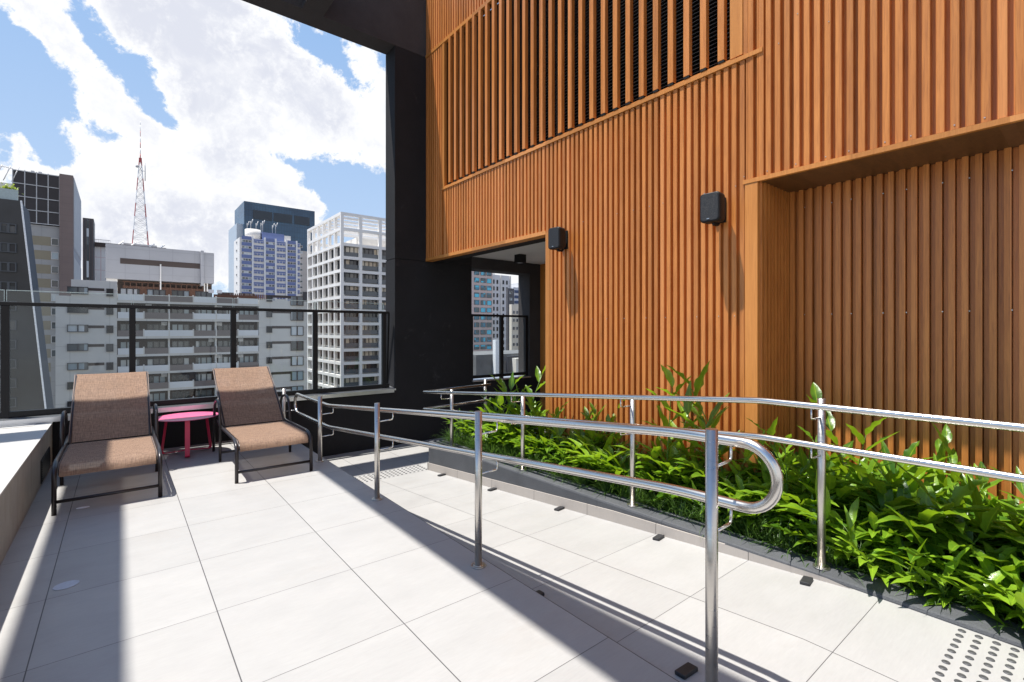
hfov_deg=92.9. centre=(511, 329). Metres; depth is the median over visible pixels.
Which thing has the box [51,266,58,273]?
window
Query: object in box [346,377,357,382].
window
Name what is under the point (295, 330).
window
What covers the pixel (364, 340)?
window
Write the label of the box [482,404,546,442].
ginger plant
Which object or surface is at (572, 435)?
ginger plant
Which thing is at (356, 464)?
landing
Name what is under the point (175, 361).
window
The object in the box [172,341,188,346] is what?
window
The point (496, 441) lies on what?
ginger plant
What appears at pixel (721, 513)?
ginger plant
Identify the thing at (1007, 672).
tactile stud
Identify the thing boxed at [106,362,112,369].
window
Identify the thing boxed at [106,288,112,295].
window
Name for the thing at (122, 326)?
window
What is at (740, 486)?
ginger plant
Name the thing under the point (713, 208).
speaker
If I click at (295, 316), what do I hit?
window
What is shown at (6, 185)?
roof shrub
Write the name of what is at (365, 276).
window
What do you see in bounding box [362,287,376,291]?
window
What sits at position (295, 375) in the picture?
window
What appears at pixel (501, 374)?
glass fence
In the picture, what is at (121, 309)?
window
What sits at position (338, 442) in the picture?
parapet wall
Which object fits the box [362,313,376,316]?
window
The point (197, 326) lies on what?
window
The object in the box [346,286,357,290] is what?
window
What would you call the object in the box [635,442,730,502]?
ginger plant
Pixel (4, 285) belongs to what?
window
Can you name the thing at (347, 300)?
window
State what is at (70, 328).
window
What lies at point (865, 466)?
ginger plant
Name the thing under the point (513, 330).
ribbon window block
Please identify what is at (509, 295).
dark slim block
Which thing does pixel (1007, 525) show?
ginger plant
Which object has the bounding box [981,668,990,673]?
tactile stud
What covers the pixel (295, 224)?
glass tower
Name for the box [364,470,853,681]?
ramp
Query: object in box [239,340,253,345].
window
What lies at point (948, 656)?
tactile stud
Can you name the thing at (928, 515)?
ginger plant
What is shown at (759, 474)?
ginger plant
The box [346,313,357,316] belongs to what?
window
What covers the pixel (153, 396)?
window
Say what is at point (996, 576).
ginger plant
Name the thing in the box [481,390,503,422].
ginger plant
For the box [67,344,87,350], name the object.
window
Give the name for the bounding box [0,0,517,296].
sky
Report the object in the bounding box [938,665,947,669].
tactile stud
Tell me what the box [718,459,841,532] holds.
ginger plant
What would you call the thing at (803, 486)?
ginger plant
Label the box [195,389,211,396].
window
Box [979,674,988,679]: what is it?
tactile stud
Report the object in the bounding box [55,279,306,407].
apartment block
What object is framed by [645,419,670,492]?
ginger plant
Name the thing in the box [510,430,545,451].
ginger plant
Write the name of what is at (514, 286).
terraced tower
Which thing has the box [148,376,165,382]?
window
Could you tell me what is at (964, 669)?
tactile stud
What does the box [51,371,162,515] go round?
lounger
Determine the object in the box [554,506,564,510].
rubber block
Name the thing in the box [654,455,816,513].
ginger plant
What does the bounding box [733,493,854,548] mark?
ginger plant
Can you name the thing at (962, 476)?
ginger plant
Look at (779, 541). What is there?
strap grass
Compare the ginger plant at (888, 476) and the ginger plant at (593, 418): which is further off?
the ginger plant at (593, 418)
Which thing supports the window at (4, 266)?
in the slanted building at (30, 386)
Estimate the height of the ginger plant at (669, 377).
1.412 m
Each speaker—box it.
[548,227,567,251]
[700,191,725,225]
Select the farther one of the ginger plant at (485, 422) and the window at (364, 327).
the window at (364, 327)
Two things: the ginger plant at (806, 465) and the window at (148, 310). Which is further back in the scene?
the window at (148, 310)
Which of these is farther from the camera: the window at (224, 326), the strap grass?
the window at (224, 326)
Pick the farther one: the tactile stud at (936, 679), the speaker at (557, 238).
the speaker at (557, 238)
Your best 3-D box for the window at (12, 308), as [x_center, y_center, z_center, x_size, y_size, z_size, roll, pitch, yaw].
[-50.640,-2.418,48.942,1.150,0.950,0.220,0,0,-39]
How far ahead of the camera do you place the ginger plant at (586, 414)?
5.86 m
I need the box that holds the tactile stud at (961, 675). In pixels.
[957,673,966,677]
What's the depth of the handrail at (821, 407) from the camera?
3.32 m
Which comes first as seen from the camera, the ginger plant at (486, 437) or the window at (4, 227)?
the ginger plant at (486, 437)
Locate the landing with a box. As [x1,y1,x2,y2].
[323,428,537,482]
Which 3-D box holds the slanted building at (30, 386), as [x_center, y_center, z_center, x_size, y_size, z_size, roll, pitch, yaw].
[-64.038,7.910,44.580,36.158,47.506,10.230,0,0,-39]
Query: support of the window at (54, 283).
in the office slab
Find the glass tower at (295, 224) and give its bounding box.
[229,201,314,292]
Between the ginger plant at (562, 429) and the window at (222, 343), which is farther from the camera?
the window at (222, 343)
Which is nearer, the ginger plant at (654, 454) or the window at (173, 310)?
the ginger plant at (654, 454)
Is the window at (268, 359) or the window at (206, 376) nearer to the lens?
the window at (206, 376)
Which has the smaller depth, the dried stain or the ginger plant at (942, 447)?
the dried stain
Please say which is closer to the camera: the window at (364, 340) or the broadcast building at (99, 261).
the window at (364, 340)
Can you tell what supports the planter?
on the landing
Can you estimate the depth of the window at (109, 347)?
79.30 m
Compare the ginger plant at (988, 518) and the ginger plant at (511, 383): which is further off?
the ginger plant at (511, 383)
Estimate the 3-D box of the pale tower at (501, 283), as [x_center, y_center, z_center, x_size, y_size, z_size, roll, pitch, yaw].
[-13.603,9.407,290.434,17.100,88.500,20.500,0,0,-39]
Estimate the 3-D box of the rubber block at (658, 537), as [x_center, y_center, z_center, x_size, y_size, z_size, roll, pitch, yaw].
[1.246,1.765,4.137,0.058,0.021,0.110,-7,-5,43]
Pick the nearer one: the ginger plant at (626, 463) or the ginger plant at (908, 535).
the ginger plant at (908, 535)
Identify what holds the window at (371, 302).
in the grid tower at (349, 344)
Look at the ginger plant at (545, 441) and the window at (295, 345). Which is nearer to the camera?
the ginger plant at (545, 441)
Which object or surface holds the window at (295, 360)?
in the apartment block at (181, 354)
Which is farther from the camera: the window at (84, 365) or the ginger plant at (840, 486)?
the window at (84, 365)
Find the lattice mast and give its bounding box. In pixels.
[132,121,148,244]
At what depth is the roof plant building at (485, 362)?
103.97 m
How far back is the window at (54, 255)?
138.11 m
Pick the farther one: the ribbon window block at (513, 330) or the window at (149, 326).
the ribbon window block at (513, 330)
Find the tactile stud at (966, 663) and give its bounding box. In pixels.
[962,661,971,665]
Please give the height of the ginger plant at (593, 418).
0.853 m
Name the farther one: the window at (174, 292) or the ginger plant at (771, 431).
the window at (174, 292)
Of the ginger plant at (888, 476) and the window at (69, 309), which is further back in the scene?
the window at (69, 309)
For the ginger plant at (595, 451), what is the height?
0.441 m
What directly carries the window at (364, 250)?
in the grid tower at (349, 344)
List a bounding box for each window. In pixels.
[0,223,16,233]
[0,242,16,252]
[0,262,16,271]
[0,281,16,290]
[0,301,16,310]
[0,320,16,329]
[0,340,16,348]
[0,359,16,368]
[0,378,16,388]
[0,397,16,407]
[51,238,58,245]
[51,252,58,259]
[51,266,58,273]
[51,280,58,286]
[51,294,58,300]
[67,286,87,293]
[67,307,87,312]
[67,325,87,331]
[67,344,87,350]
[67,362,87,369]
[67,382,73,389]
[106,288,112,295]
[106,308,112,314]
[106,325,112,332]
[106,344,112,351]
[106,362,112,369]
[117,258,211,298]
[120,288,139,293]
[120,308,139,311]
[120,324,139,329]
[120,341,139,347]
[120,359,139,366]
[147,289,165,294]
[147,309,165,312]
[147,324,165,329]
[147,341,165,347]
[147,358,165,365]
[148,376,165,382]
[150,392,165,400]
[172,290,188,295]
[172,309,188,312]
[172,324,188,329]
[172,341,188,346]
[172,358,188,364]
[172,374,188,381]
[172,391,188,398]
[195,291,211,296]
[195,310,211,313]
[195,324,211,329]
[195,341,211,346]
[195,357,211,363]
[195,373,211,380]
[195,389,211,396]
[218,310,229,313]
[218,324,229,329]
[218,340,229,346]
[218,356,229,362]
[239,311,253,314]
[239,325,253,329]
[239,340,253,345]
[239,356,253,361]
[266,295,271,301]
[266,311,271,316]
[266,326,271,332]
[266,342,271,347]
[266,357,271,363]
[291,296,303,305]
[291,312,303,320]
[291,326,303,335]
[291,341,303,350]
[291,356,303,365]
[291,371,303,380]
[291,386,303,390]
[346,246,357,252]
[346,259,357,264]
[346,273,357,277]
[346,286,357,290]
[346,299,357,303]
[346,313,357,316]
[346,325,357,329]
[346,338,357,342]
[346,351,357,355]
[346,364,357,369]
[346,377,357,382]
[362,248,376,254]
[362,261,376,266]
[362,274,376,278]
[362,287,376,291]
[362,300,376,304]
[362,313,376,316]
[362,325,376,329]
[362,338,376,342]
[362,351,376,355]
[362,364,376,368]
[362,376,376,381]
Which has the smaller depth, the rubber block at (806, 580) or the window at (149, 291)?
the rubber block at (806, 580)
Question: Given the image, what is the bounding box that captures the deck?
[0,440,1023,681]
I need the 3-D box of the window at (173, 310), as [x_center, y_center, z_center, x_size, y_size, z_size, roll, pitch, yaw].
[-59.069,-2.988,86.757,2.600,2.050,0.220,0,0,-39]
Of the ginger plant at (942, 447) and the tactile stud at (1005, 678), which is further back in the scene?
the ginger plant at (942, 447)
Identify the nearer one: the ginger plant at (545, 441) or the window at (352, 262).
the ginger plant at (545, 441)
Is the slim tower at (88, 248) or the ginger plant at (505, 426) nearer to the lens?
the ginger plant at (505, 426)
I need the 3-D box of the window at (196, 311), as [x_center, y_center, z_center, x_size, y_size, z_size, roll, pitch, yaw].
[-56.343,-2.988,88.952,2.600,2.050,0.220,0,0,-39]
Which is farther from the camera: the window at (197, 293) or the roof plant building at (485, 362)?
the roof plant building at (485, 362)
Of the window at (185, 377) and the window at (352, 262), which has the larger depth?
the window at (352, 262)
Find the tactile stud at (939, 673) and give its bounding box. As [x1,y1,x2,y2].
[935,671,944,676]
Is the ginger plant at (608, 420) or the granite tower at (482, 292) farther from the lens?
the granite tower at (482, 292)
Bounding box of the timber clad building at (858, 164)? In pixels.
[426,0,1023,505]
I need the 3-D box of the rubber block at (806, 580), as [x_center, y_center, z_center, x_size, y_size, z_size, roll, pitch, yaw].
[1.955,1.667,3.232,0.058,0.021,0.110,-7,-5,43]
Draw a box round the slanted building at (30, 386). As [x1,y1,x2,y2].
[0,188,53,411]
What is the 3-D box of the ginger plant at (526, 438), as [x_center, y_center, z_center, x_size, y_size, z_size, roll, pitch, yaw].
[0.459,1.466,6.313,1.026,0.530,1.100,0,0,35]
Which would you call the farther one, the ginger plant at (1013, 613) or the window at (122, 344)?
the window at (122, 344)
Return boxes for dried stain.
[52,580,79,590]
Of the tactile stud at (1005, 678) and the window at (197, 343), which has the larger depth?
the window at (197, 343)
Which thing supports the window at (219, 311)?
in the apartment block at (181, 354)
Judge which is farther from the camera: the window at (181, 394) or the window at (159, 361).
the window at (181, 394)
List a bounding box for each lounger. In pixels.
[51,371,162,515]
[212,366,312,483]
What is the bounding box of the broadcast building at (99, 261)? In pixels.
[95,239,164,280]
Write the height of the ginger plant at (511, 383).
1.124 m
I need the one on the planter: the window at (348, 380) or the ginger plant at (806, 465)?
the ginger plant at (806, 465)
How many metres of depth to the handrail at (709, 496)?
2.51 m
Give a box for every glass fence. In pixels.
[0,290,389,418]
[472,314,527,379]
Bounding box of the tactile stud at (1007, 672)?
[1003,670,1012,674]
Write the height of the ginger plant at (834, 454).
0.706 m
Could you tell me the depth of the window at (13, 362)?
49.13 m
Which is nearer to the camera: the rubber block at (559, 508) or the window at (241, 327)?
the rubber block at (559, 508)
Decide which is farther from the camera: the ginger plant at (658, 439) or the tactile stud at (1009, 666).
the ginger plant at (658, 439)
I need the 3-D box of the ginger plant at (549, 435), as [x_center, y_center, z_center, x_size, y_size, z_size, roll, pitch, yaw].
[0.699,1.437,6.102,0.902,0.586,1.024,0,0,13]
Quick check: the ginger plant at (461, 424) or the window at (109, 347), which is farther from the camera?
the window at (109, 347)
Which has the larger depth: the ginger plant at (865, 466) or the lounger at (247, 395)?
the lounger at (247, 395)
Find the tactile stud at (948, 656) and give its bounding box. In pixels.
[944,654,952,658]
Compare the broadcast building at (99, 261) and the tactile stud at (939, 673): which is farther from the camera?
the broadcast building at (99, 261)
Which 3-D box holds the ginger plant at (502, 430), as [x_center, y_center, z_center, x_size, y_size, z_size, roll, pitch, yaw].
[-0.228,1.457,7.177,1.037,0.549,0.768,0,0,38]
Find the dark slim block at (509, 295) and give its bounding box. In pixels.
[506,288,513,349]
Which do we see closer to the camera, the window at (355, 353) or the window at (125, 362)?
the window at (125, 362)
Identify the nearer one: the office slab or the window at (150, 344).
the window at (150, 344)
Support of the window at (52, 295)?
in the office slab
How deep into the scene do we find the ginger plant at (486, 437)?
6.83 m
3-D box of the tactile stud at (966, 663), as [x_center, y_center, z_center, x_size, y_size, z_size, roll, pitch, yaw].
[2.257,1.654,2.414,0.035,0.005,0.035,0,0,-39]
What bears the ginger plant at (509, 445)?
on the planter
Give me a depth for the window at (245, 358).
93.33 m
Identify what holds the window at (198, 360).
in the apartment block at (181, 354)
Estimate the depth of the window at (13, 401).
49.13 m
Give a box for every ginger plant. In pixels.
[444,408,489,438]
[448,412,488,434]
[460,410,519,444]
[460,421,495,438]
[470,428,508,448]
[477,400,536,438]
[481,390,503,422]
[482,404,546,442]
[483,406,565,447]
[484,433,511,448]
[486,365,545,444]
[487,372,531,412]
[491,396,514,423]
[493,430,536,452]
[504,426,569,459]
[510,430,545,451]
[511,432,556,460]
[522,389,568,439]
[527,429,578,459]
[530,429,591,463]
[536,417,585,461]
[541,452,581,475]
[548,411,569,453]
[548,427,624,457]
[553,428,628,469]
[558,449,600,478]
[564,432,663,472]
[580,400,624,447]
[582,444,641,474]
[584,410,616,439]
[587,445,658,492]
[596,442,667,492]
[606,414,640,459]
[613,457,668,494]
[614,437,722,484]
[635,364,703,501]
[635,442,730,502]
[636,468,703,505]
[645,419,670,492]
[654,450,761,510]
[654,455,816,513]
[656,361,757,491]
[668,439,704,504]
[670,464,743,505]
[672,471,762,521]
[696,416,777,482]
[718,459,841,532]
[718,474,800,535]
[727,435,871,507]
[733,456,876,502]
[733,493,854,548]
[734,469,956,543]
[735,459,901,539]
[747,417,800,478]
[754,451,844,482]
[757,458,934,517]
[763,429,843,511]
[774,446,1022,555]
[779,494,900,563]
[785,451,950,523]
[797,425,850,494]
[798,466,960,502]
[801,499,938,560]
[805,497,943,591]
[806,469,1014,546]
[807,382,933,498]
[833,462,1023,571]
[839,454,999,505]
[845,477,1023,589]
[854,534,1023,625]
[869,458,957,499]
[875,516,1022,575]
[909,505,1023,593]
[917,473,1023,539]
[921,536,1023,615]
[928,544,1023,628]
[932,423,1011,525]
[933,498,1023,556]
[953,498,1023,559]
[960,563,1023,627]
[963,503,1021,533]
[965,463,1023,525]
[982,490,1020,542]
[988,465,1023,519]
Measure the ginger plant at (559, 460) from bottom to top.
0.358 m
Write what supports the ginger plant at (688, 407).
on the planter
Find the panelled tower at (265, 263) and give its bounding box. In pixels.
[234,219,302,300]
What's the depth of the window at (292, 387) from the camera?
97.38 m
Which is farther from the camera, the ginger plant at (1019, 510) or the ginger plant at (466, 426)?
the ginger plant at (466, 426)
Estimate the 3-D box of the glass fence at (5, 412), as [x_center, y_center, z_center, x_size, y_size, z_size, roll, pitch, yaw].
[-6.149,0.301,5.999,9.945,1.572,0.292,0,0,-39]
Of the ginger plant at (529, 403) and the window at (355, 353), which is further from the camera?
the window at (355, 353)
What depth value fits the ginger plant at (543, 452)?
5.85 m
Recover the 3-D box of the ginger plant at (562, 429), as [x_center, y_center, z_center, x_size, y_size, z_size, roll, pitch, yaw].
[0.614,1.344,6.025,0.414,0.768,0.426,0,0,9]
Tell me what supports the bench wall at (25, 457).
on the deck
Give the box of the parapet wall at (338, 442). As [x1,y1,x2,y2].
[0,375,538,462]
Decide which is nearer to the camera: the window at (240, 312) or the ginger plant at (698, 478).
the ginger plant at (698, 478)
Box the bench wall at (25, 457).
[0,422,52,564]
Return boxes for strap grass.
[437,425,1023,634]
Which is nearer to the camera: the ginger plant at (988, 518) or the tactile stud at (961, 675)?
the tactile stud at (961, 675)
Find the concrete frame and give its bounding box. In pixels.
[242,0,539,444]
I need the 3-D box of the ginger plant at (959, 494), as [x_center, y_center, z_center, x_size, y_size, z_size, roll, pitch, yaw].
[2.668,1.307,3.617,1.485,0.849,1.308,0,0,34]
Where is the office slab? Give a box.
[0,165,80,407]
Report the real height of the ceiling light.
0.166 m
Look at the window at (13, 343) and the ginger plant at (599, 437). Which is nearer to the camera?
the ginger plant at (599, 437)
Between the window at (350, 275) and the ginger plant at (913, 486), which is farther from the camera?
the window at (350, 275)
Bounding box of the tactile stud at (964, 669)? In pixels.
[960,667,968,671]
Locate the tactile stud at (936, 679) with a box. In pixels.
[932,677,940,681]
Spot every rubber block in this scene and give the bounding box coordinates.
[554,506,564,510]
[653,534,664,540]
[675,662,697,679]
[800,576,812,585]
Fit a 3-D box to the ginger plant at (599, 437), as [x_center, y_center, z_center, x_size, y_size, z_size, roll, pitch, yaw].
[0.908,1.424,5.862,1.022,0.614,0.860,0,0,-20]
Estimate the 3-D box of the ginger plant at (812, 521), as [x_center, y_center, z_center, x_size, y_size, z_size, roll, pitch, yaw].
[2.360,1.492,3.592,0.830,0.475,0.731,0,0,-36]
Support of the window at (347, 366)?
in the grid tower at (349, 344)
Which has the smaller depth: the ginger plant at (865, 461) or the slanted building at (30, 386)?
the ginger plant at (865, 461)
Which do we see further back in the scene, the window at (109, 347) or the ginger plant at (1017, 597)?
the window at (109, 347)
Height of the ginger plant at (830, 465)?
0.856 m
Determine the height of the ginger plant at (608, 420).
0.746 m
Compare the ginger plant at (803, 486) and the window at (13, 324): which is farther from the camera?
the window at (13, 324)
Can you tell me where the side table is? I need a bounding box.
[158,412,217,457]
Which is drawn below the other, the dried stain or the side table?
the dried stain
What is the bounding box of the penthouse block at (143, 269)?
[105,243,213,298]
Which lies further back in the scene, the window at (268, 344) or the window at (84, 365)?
the window at (268, 344)
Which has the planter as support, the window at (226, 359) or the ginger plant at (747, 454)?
the ginger plant at (747, 454)
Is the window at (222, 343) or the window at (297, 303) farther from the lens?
the window at (297, 303)
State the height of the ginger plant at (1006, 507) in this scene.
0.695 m
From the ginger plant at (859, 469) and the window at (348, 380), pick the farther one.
the window at (348, 380)
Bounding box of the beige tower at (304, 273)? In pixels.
[300,251,311,388]
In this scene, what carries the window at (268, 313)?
in the apartment block at (181, 354)
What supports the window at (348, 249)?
in the grid tower at (349, 344)
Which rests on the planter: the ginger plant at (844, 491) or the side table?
the ginger plant at (844, 491)
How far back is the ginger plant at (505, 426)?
6.50 m
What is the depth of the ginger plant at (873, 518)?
3.46 m
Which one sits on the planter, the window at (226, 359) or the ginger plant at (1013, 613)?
the ginger plant at (1013, 613)
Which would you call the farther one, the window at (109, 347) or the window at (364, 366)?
the window at (364, 366)
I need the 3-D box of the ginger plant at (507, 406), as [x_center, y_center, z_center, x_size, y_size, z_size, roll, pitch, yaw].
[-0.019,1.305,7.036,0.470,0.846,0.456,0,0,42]
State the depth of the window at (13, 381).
49.13 m
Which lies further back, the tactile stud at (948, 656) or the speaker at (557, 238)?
the speaker at (557, 238)
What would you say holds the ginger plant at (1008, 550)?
on the planter
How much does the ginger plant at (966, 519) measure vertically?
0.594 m
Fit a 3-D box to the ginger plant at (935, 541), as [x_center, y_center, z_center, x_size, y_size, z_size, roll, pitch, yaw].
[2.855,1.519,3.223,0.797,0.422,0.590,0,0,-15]
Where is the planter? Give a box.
[427,436,1023,648]
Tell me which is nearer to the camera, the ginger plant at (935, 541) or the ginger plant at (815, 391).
the ginger plant at (935, 541)
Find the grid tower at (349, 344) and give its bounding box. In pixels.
[307,212,386,388]
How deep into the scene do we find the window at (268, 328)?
94.17 m
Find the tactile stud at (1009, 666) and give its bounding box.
[1005,664,1014,668]
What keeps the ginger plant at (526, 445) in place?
on the planter
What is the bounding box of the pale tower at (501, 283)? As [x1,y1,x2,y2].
[493,273,510,349]
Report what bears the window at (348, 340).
in the grid tower at (349, 344)
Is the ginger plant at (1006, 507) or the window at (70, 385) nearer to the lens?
the ginger plant at (1006, 507)
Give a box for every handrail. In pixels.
[282,388,783,681]
[423,379,1023,570]
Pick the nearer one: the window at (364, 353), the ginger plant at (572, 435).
the ginger plant at (572, 435)
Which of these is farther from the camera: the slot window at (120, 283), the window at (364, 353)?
the window at (364, 353)
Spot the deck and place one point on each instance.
(205, 568)
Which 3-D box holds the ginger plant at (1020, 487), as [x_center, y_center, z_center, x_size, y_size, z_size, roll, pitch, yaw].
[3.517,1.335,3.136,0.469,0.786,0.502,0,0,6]
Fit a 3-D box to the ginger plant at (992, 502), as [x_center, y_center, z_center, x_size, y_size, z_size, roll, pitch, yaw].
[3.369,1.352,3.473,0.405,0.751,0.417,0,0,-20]
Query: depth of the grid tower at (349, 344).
130.09 m
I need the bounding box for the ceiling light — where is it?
[514,254,525,263]
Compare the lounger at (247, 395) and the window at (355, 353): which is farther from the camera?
the window at (355, 353)
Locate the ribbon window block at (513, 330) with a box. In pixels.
[509,304,517,349]
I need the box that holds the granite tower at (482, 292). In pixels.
[472,271,492,350]
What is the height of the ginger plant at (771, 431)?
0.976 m
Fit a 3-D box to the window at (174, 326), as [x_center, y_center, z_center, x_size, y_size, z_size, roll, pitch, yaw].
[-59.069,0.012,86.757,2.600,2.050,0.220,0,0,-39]
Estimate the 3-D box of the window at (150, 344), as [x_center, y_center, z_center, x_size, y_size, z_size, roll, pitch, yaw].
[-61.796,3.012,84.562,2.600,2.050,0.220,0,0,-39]
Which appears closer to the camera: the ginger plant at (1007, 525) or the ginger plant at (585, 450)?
the ginger plant at (1007, 525)
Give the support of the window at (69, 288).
in the apartment block at (181, 354)
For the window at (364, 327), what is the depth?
130.27 m
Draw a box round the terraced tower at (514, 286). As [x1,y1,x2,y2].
[511,283,517,304]
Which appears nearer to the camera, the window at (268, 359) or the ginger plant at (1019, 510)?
the ginger plant at (1019, 510)
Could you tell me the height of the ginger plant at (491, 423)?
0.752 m
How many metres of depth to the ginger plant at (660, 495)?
4.58 m
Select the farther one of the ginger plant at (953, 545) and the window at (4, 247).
the window at (4, 247)
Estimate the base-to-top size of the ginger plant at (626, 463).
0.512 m
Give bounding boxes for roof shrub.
[0,182,23,194]
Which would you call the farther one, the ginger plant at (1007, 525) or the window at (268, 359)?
the window at (268, 359)
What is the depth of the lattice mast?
202.41 m
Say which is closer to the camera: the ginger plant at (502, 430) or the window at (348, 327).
the ginger plant at (502, 430)
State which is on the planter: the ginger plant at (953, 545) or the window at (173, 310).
the ginger plant at (953, 545)
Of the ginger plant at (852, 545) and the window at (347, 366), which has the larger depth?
the window at (347, 366)
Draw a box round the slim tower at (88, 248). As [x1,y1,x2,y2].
[83,218,94,279]
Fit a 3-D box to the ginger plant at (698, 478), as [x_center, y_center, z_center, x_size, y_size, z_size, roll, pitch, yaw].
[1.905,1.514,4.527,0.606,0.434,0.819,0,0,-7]
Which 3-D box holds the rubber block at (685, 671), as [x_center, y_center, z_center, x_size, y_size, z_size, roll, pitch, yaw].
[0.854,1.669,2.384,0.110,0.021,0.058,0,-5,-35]
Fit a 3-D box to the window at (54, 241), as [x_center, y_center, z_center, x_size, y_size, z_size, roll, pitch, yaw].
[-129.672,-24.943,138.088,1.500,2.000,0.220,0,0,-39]
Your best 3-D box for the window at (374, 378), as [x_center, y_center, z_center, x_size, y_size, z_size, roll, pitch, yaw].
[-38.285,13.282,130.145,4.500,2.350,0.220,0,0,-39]
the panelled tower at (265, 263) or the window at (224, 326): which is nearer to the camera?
the window at (224, 326)
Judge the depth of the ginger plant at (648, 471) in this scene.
4.96 m
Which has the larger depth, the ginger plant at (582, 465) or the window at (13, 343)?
the window at (13, 343)
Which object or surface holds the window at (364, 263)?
in the grid tower at (349, 344)
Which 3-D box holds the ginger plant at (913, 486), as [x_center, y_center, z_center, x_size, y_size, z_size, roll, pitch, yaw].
[2.889,1.398,3.831,1.292,0.668,1.386,0,0,10]
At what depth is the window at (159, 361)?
84.62 m
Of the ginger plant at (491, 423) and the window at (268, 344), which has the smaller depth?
the ginger plant at (491, 423)
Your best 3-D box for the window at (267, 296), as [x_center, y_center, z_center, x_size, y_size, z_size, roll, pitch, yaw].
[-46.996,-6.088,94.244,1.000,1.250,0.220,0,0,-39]
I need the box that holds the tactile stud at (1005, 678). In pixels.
[1001,676,1010,681]
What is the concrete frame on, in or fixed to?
on the landing
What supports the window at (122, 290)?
in the apartment block at (181, 354)
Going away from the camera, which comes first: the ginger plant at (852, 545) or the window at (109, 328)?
the ginger plant at (852, 545)
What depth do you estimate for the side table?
6.45 m
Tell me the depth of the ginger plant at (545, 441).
5.98 m
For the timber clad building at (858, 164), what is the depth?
4.67 m
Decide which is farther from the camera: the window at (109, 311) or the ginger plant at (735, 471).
the window at (109, 311)
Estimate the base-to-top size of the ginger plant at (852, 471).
0.648 m
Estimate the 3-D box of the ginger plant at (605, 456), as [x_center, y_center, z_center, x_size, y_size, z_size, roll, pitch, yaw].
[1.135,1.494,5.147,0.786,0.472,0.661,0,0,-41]
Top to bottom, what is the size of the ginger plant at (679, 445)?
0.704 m
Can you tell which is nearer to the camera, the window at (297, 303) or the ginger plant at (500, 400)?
the ginger plant at (500, 400)
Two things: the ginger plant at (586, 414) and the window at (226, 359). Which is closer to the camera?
the ginger plant at (586, 414)
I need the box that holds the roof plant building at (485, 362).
[473,340,517,374]
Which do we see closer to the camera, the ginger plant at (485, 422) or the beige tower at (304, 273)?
the ginger plant at (485, 422)
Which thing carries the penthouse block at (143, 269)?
on the apartment block at (181, 354)

